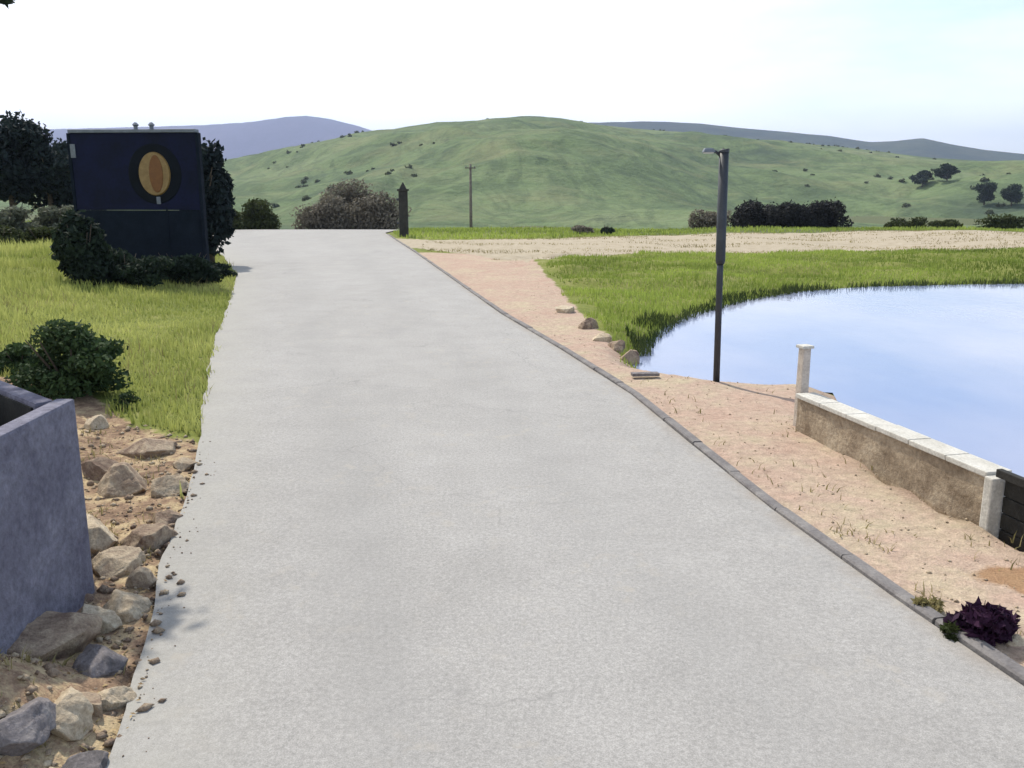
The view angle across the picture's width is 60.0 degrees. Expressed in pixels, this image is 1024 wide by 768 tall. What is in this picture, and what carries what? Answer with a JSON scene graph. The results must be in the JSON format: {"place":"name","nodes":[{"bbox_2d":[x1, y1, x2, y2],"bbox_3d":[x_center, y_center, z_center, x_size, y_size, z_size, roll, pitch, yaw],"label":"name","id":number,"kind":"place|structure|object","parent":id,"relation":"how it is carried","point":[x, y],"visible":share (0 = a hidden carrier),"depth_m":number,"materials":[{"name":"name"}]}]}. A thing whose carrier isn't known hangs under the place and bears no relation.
{"place":"outdoors","nodes":[
{"label":"outdoors","id":0,"kind":"place"},
{"bbox_2d":[43,116,371,159],"bbox_3d":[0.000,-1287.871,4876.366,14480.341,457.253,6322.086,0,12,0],"label":"mountain","id":1,"kind":"structure","parent":0,"point":[236,140],"depth_m":5098.48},
{"bbox_2d":[0,215,1023,767],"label":"ground","id":2,"kind":"structure","parent":0,"point":[514,283],"depth_m":9.37,"materials":[{"name":"soil"}]},
{"bbox_2d":[0,0,14,8],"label":"tree leaves","id":3,"kind":"object","parent":2,"relation":"on","point":[5,2],"visible":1,"depth_m":7.65,"materials":[{"name":"green plant"}]},
{"bbox_2d":[0,224,24,245],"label":"olive scrub","id":4,"kind":"object","parent":2,"relation":"on","point":[7,232],"visible":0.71,"depth_m":29.57,"materials":[{"name":"green plant"}]},
{"bbox_2d":[0,342,40,374],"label":"bank shrub","id":5,"kind":"object","parent":2,"relation":"on","point":[11,355],"visible":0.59,"depth_m":10.88,"materials":[{"name":"green plant"}]},
{"bbox_2d":[0,205,46,232],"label":"grey shrub","id":6,"kind":"object","parent":2,"relation":"on","point":[16,216],"visible":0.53,"depth_m":35.34,"materials":[{"name":"green plant"}]},
{"bbox_2d":[0,110,48,209],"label":"broad tree","id":7,"kind":"object","parent":2,"relation":"on","point":[12,167],"visible":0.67,"depth_m":43.86,"materials":[{"name":"green plant"}]},
{"bbox_2d":[0,697,56,756],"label":"rock","id":8,"kind":"object","parent":2,"relation":"on","point":[27,727],"visible":0.91,"depth_m":3.69,"materials":[{"name":"grey stone"}]},
{"bbox_2d":[4,119,72,211],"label":"broad tree","id":9,"kind":"object","parent":2,"relation":"on","point":[54,174],"visible":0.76,"depth_m":44.62,"materials":[{"name":"green plant"}]},
{"bbox_2d":[23,226,59,242],"bbox_3d":[-16.494,-5.176,31.278,1.802,0.812,1.029,0,12,0],"label":"olive scrub","id":10,"kind":"object","parent":2,"relation":"on","point":[35,233],"visible":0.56,"depth_m":30.98,"materials":[{"name":"green plant"}]},
{"bbox_2d":[0,380,94,653],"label":"concrete trough","id":11,"kind":"object","parent":2,"relation":"on","point":[45,560],"visible":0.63,"depth_m":4.80,"materials":[{"name":"grey concrete"}]},
{"bbox_2d":[31,204,73,227],"bbox_3d":[-19.216,-6.831,37.444,2.261,1.512,1.498,6,14,25],"label":"grey shrub","id":12,"kind":"object","parent":2,"relation":"on","point":[48,216],"visible":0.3,"depth_m":37.17,"materials":[{"name":"green plant"}]},
{"bbox_2d":[7,611,102,661],"bbox_3d":[-2.552,1.402,4.648,0.634,0.358,0.525,2,13,11],"label":"rock","id":13,"kind":"object","parent":2,"relation":"on","point":[47,634],"visible":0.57,"depth_m":4.61,"materials":[{"name":"grey stone"}]},
{"bbox_2d":[52,138,67,159],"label":"broad tree","id":14,"kind":"object","parent":2,"relation":"on","point":[62,146],"visible":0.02,"depth_m":49.69,"materials":[{"name":"green plant"}]},
{"bbox_2d":[3,317,132,399],"bbox_3d":[-5.124,-0.291,10.168,1.415,0.953,1.132,0,12,0],"label":"bank shrub","id":15,"kind":"object","parent":2,"relation":"on","point":[84,361],"visible":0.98,"depth_m":10.00,"materials":[{"name":"green plant"}]},
{"bbox_2d":[50,686,93,740],"bbox_3d":[-2.021,1.484,3.966,0.301,0.201,0.219,6,14,26],"label":"rock","id":16,"kind":"object","parent":2,"relation":"on","point":[74,710],"visible":0.67,"depth_m":3.92,"materials":[{"name":"beige stone"}]},
{"bbox_2d":[49,208,118,284],"bbox_3d":[-9.634,-3.027,19.789,1.350,1.767,1.123,0,12,0],"label":"dark shrub","id":17,"kind":"object","parent":2,"relation":"on","point":[80,247],"visible":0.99,"depth_m":19.65,"materials":[{"name":"green plant"}]},
{"bbox_2d":[61,750,108,767],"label":"rock","id":18,"kind":"object","parent":2,"relation":"on","point":[94,759],"visible":1,"depth_m":3.74,"materials":[{"name":"grey stone"}]},
{"bbox_2d":[79,691,101,718],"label":"rock","id":19,"kind":"object","parent":2,"relation":"on","point":[94,699],"visible":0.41,"depth_m":4.11,"materials":[{"name":"beige stone"}]},
{"bbox_2d":[84,583,96,602],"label":"rock","id":20,"kind":"object","parent":2,"relation":"on","point":[89,598],"visible":0.09,"depth_m":5.31,"materials":[{"name":"brown stone"}]},
{"bbox_2d":[84,414,109,429],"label":"rock","id":21,"kind":"object","parent":2,"relation":"on","point":[100,421],"visible":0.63,"depth_m":9.05,"materials":[{"name":"grey stone"}]},
{"bbox_2d":[72,644,127,677],"bbox_3d":[-2.118,1.458,4.545,0.256,0.200,0.343,-1,12,-5],"label":"rock","id":22,"kind":"object","parent":2,"relation":"on","point":[97,660],"visible":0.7,"depth_m":4.49,"materials":[{"name":"grey stone"}]},
{"bbox_2d":[81,457,118,480],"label":"rock","id":23,"kind":"object","parent":2,"relation":"on","point":[97,468],"visible":0.49,"depth_m":7.56,"materials":[{"name":"stone"}]},
{"bbox_2d":[81,603,122,633],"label":"rock","id":24,"kind":"object","parent":2,"relation":"on","point":[111,621],"visible":0.4,"depth_m":4.95,"materials":[{"name":"grey stone"}]},
{"bbox_2d":[86,513,118,554],"bbox_3d":[-2.970,1.154,6.191,0.422,0.426,0.534,-6,14,-27],"label":"rock","id":25,"kind":"object","parent":2,"relation":"on","point":[101,537],"visible":0.31,"depth_m":6.03,"materials":[{"name":"grey stone"}]},
{"bbox_2d":[0,424,214,767],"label":"gravel","id":26,"kind":"structure","parent":2,"relation":"on","point":[52,670],"depth_m":4.95,"materials":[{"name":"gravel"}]},
{"bbox_2d":[98,686,136,710],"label":"rock","id":27,"kind":"object","parent":2,"relation":"on","point":[113,696],"visible":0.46,"depth_m":4.21,"materials":[{"name":"beige stone"}]},
{"bbox_2d":[0,237,236,498],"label":"grass","id":28,"kind":"structure","parent":2,"relation":"on","point":[10,277],"depth_m":15.58,"materials":[{"name":"green plant"}]},
{"bbox_2d":[91,545,145,578],"bbox_3d":[-2.562,1.198,5.808,0.301,0.242,0.355,8,15,33],"label":"rock","id":29,"kind":"object","parent":2,"relation":"on","point":[116,561],"visible":0.69,"depth_m":5.72,"materials":[{"name":"beige stone"}]},
{"bbox_2d":[0,244,236,412],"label":"dry grass","id":30,"kind":"structure","parent":2,"relation":"on","point":[213,326],"depth_m":13.89,"materials":[{"name":"plant"}]},
{"bbox_2d":[97,462,146,497],"bbox_3d":[-3.216,0.834,7.388,0.413,0.387,0.471,-1,12,-5],"label":"rock","id":31,"kind":"object","parent":2,"relation":"on","point":[122,479],"visible":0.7,"depth_m":7.23,"materials":[{"name":"grey stone"}]},
{"bbox_2d":[111,390,140,408],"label":"shrub","id":32,"kind":"object","parent":2,"relation":"on","point":[130,397],"visible":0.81,"depth_m":9.87,"materials":[{"name":"green plant"}]},
{"bbox_2d":[103,589,152,622],"bbox_3d":[-2.248,1.339,5.181,0.262,0.223,0.256,4,13,18],"label":"rock","id":33,"kind":"object","parent":2,"relation":"on","point":[126,607],"visible":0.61,"depth_m":5.14,"materials":[{"name":"grey stone"}]},
{"bbox_2d":[66,122,209,262],"bbox_3d":[-9.722,-4.595,23.147,3.481,4.292,0.270,1,12,4],"label":"entrance sign","id":34,"kind":"object","parent":2,"relation":"on","point":[137,192],"visible":0.84,"depth_m":22.96,"materials":[{"name":"metal"}]},
{"bbox_2d":[107,246,175,286],"bbox_3d":[-8.935,-2.696,20.704,2.121,1.000,1.008,0,12,0],"label":"dark shrub","id":35,"kind":"object","parent":2,"relation":"on","point":[143,271],"visible":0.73,"depth_m":20.54,"materials":[{"name":"green plant"}]},
{"bbox_2d":[125,566,157,589],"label":"rock","id":36,"kind":"object","parent":2,"relation":"on","point":[144,578],"visible":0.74,"depth_m":5.50,"materials":[{"name":"grey stone"}]},
{"bbox_2d":[116,438,177,458],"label":"rock","id":37,"kind":"object","parent":2,"relation":"on","point":[146,448],"visible":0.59,"depth_m":8.23,"materials":[{"name":"grey stone"}]},
{"bbox_2d":[120,523,177,550],"bbox_3d":[-2.559,1.109,6.211,0.417,0.262,0.342,-3,13,-12],"label":"rock","id":38,"kind":"object","parent":2,"relation":"on","point":[156,536],"visible":0.59,"depth_m":6.13,"materials":[{"name":"brown stone"}]},
{"bbox_2d":[152,509,182,524],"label":"rock","id":39,"kind":"object","parent":2,"relation":"on","point":[168,516],"visible":0.57,"depth_m":6.57,"materials":[{"name":"brown stone"}]},
{"bbox_2d":[150,474,188,496],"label":"rock","id":40,"kind":"object","parent":2,"relation":"on","point":[165,485],"visible":0.74,"depth_m":7.20,"materials":[{"name":"grey stone"}]},
{"bbox_2d":[172,457,196,471],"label":"rock","id":41,"kind":"object","parent":2,"relation":"on","point":[184,463],"visible":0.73,"depth_m":7.88,"materials":[{"name":"grey stone"}]},
{"bbox_2d":[158,253,223,284],"bbox_3d":[-8.371,-2.911,22.649,2.005,0.900,1.062,0,12,0],"label":"dark shrub","id":42,"kind":"object","parent":2,"relation":"on","point":[187,268],"visible":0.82,"depth_m":22.45,"materials":[{"name":"green plant"}]},
{"bbox_2d":[201,137,235,261],"bbox_3d":[-9.898,-5.716,28.497,2.184,4.320,1.970,0,12,0],"label":"dark tree","id":43,"kind":"object","parent":2,"relation":"on","point":[219,198],"visible":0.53,"depth_m":28.13,"materials":[{"name":"green plant"}]},
{"bbox_2d":[210,261,237,277],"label":"dark shrub","id":44,"kind":"object","parent":2,"relation":"on","point":[225,271],"visible":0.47,"depth_m":24.93,"materials":[{"name":"green plant"}]},
{"bbox_2d":[232,210,243,229],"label":"green bush","id":45,"kind":"object","parent":2,"relation":"on","point":[237,221],"visible":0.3,"depth_m":59.12,"materials":[{"name":"green plant"}]},
{"bbox_2d":[239,198,281,229],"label":"green bush","id":46,"kind":"object","parent":2,"relation":"on","point":[256,215],"visible":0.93,"depth_m":62.42,"materials":[{"name":"green plant"}]},
{"bbox_2d":[289,194,360,228],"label":"thicket bush","id":47,"kind":"object","parent":2,"relation":"on","point":[330,212],"visible":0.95,"depth_m":64.38,"materials":[{"name":"grey plant"}]},
{"bbox_2d":[319,178,373,228],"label":"thicket bush","id":48,"kind":"object","parent":2,"relation":"on","point":[349,193],"visible":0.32,"depth_m":67.07,"materials":[{"name":"plant"}]},
{"bbox_2d":[352,190,411,229],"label":"thicket bush","id":49,"kind":"object","parent":2,"relation":"on","point":[376,212],"visible":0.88,"depth_m":65.37,"materials":[{"name":"grey plant"}]},
{"bbox_2d":[396,182,408,236],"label":"gate pillar","id":50,"kind":"structure","parent":2,"relation":"on","point":[402,190],"depth_m":46.45,"materials":[{"name":"stone"}]},
{"bbox_2d":[465,164,475,227],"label":"utility pole","id":51,"kind":"object","parent":2,"relation":"on","point":[470,167],"visible":0.95,"depth_m":92.77,"materials":[{"name":"metal"}]},
{"bbox_2d":[0,376,1023,752],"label":"dry grass","id":52,"kind":"structure","parent":2,"relation":"on","point":[28,658],"depth_m":6.29,"materials":[{"name":"plant"}]},
{"bbox_2d":[25,219,1023,239],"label":"dry grass","id":53,"kind":"structure","parent":2,"relation":"on","point":[463,231],"depth_m":54.00,"materials":[{"name":"green plant"}]},
{"bbox_2d":[555,305,574,312],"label":"edging stone","id":54,"kind":"object","parent":2,"relation":"on","point":[564,309],"visible":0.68,"depth_m":17.75,"materials":[{"name":"beige stone"}]},
{"bbox_2d":[571,224,593,233],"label":"brown bush","id":55,"kind":"object","parent":2,"relation":"on","point":[579,228],"visible":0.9,"depth_m":52.13,"materials":[{"name":"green plant"}]},
{"bbox_2d":[578,317,598,328],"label":"edging stone","id":56,"kind":"object","parent":2,"relation":"on","point":[590,323],"visible":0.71,"depth_m":15.81,"materials":[{"name":"stone"}]},
{"bbox_2d":[592,333,611,341],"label":"edging stone","id":57,"kind":"object","parent":2,"relation":"on","point":[606,337],"visible":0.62,"depth_m":14.49,"materials":[{"name":"beige stone"}]},
{"bbox_2d":[600,226,615,234],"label":"dark bush","id":58,"kind":"object","parent":2,"relation":"on","point":[607,230],"visible":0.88,"depth_m":51.16,"materials":[{"name":"green plant"}]},
{"bbox_2d":[608,340,624,353],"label":"edging stone","id":59,"kind":"object","parent":2,"relation":"on","point":[618,345],"visible":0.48,"depth_m":14.06,"materials":[{"name":"brown stone"}]},
{"bbox_2d":[621,349,639,364],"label":"edging stone","id":60,"kind":"object","parent":2,"relation":"on","point":[631,355],"visible":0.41,"depth_m":13.63,"materials":[{"name":"brown stone"}]},
{"bbox_2d":[631,372,659,376],"bbox_3d":[1.747,-0.130,11.641,0.360,0.040,0.120,-1,12,-6],"label":"plank","id":61,"kind":"object","parent":2,"relation":"on","point":[638,374],"visible":1,"depth_m":11.59,"materials":[{"name":"grey wood"}]},
{"bbox_2d":[388,234,1023,685],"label":"kerb","id":62,"kind":"structure","parent":2,"relation":"on","point":[996,658],"depth_m":6.33,"materials":[{"name":"concrete"}]},
{"bbox_2d":[687,209,731,228],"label":"hedge","id":63,"kind":"object","parent":2,"relation":"on","point":[708,219],"visible":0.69,"depth_m":62.50,"materials":[{"name":"green plant"}]},
{"bbox_2d":[702,147,728,381],"bbox_3d":[2.522,-1.356,11.187,0.374,3.149,0.166,0,12,0],"label":"lamp post","id":64,"kind":"object","parent":2,"relation":"on","point":[723,154],"visible":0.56,"depth_m":11.05,"materials":[{"name":"metal"}]},
{"bbox_2d":[545,246,1023,368],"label":"grass","id":65,"kind":"structure","parent":2,"relation":"on","point":[704,265],"depth_m":26.78,"materials":[{"name":"green plant"}]},
{"bbox_2d":[727,197,853,228],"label":"hedge","id":66,"kind":"object","parent":2,"relation":"on","point":[826,214],"visible":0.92,"depth_m":61.76,"materials":[{"name":"green plant"}]},
{"bbox_2d":[793,344,813,426],"bbox_3d":[2.999,0.106,9.182,0.130,1.030,0.130,-4,13,-17],"label":"wooden post","id":67,"kind":"object","parent":2,"relation":"on","point":[803,370],"visible":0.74,"depth_m":9.10,"materials":[{"name":"white wood"}]},
{"bbox_2d":[625,276,1023,356],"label":"waterside reeds","id":68,"kind":"object","parent":2,"relation":"on","point":[642,344],"visible":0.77,"depth_m":20.69,"materials":[{"name":"green plant"}]},
{"bbox_2d":[795,392,1011,538],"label":"pond wall","id":69,"kind":"structure","parent":2,"relation":"on","point":[942,478],"depth_m":7.36,"materials":[{"name":"concrete"}]},
{"bbox_2d":[883,216,928,227],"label":"scrub","id":70,"kind":"object","parent":2,"relation":"on","point":[896,222],"visible":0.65,"depth_m":64.68,"materials":[{"name":"green plant"}]},
{"bbox_2d":[910,595,945,613],"bbox_3d":[2.425,1.322,5.179,0.205,0.185,0.172,0,12,0],"label":"weed","id":71,"kind":"object","parent":2,"relation":"on","point":[934,603],"visible":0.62,"depth_m":5.16,"materials":[{"name":"green plant"}]},
{"bbox_2d":[927,219,963,227],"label":"scrub","id":72,"kind":"object","parent":2,"relation":"on","point":[947,223],"visible":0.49,"depth_m":68.78,"materials":[{"name":"green plant"}]},
{"bbox_2d":[938,621,963,642],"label":"weed","id":73,"kind":"object","parent":2,"relation":"on","point":[949,629],"visible":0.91,"depth_m":4.84,"materials":[{"name":"green plant"}]},
{"bbox_2d":[943,596,1021,646],"bbox_3d":[2.577,1.307,4.860,0.394,0.352,0.328,0,12,0],"label":"purple plant","id":74,"kind":"object","parent":2,"relation":"on","point":[990,624],"visible":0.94,"depth_m":4.77,"materials":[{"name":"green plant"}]},
{"bbox_2d":[974,213,1023,229],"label":"scrub","id":75,"kind":"object","parent":2,"relation":"on","point":[1006,221],"visible":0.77,"depth_m":64.66,"materials":[{"name":"green plant"}]},
{"bbox_2d":[996,469,1023,551],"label":"sluice gate","id":76,"kind":"structure","parent":2,"relation":"on","point":[1012,520],"depth_m":6.34,"materials":[{"name":"black metal"}]},
{"bbox_2d":[1005,634,1023,646],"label":"verge stone","id":77,"kind":"object","parent":2,"relation":"on","point":[1018,640],"visible":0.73,"depth_m":4.81,"materials":[{"name":"beige stone"}]},
{"bbox_2d":[0,116,1023,229],"bbox_3d":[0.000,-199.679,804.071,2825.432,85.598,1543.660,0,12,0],"label":"hill","id":78,"kind":"structure","parent":0,"point":[542,171],"depth_m":359.77,"materials":[{"name":"green plant"}]},
{"bbox_2d":[267,118,1010,224],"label":"hillside scrub","id":79,"kind":"object","parent":78,"relation":"on","point":[307,197],"visible":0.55,"depth_m":372.01,"materials":[{"name":"green plant"}]},
{"bbox_2d":[908,170,932,186],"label":"hillside tree","id":80,"kind":"object","parent":78,"relation":"on","point":[922,177],"visible":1,"depth_m":364.56,"materials":[{"name":"green plant"}]},
{"bbox_2d":[932,163,960,180],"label":"hillside tree","id":81,"kind":"object","parent":78,"relation":"on","point":[946,171],"visible":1,"depth_m":360.60,"materials":[{"name":"green plant"}]},
{"bbox_2d":[975,182,997,204],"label":"hillside tree","id":82,"kind":"object","parent":78,"relation":"on","point":[986,190],"visible":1,"depth_m":309.94,"materials":[{"name":"green plant"}]},
{"bbox_2d":[1000,183,1023,205],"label":"hillside tree","id":83,"kind":"object","parent":78,"relation":"on","point":[1012,193],"visible":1,"depth_m":304.12,"materials":[{"name":"green plant"}]},
{"bbox_2d":[0,0,1023,153],"label":"sky","id":84,"kind":"structure","parent":0,"point":[945,71],"materials":[{"name":"white"}]},
{"bbox_2d":[105,229,1023,767],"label":"road","id":85,"kind":"structure","parent":0,"point":[435,517],"depth_m":5.46,"materials":[{"name":"concrete"}]},
{"bbox_2d":[422,229,1023,259],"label":"dry grass","id":86,"kind":"structure","parent":0,"point":[732,244],"depth_m":41.94,"materials":[{"name":"plant"}]},
{"bbox_2d":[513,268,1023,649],"bbox_3d":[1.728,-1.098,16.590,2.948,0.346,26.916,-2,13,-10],"label":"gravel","id":87,"kind":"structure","parent":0,"point":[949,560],"depth_m":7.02,"materials":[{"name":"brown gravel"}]},
{"bbox_2d":[590,121,1023,160],"bbox_3d":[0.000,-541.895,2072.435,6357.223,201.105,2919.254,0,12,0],"label":"hill","id":88,"kind":"structure","parent":0,"point":[922,147],"depth_m":2197.64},
{"bbox_2d":[633,284,1023,476],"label":"pond","id":89,"kind":"structure","parent":0,"point":[943,364],"depth_m":14.55,"materials":[{"name":"liquid"}]}
]}

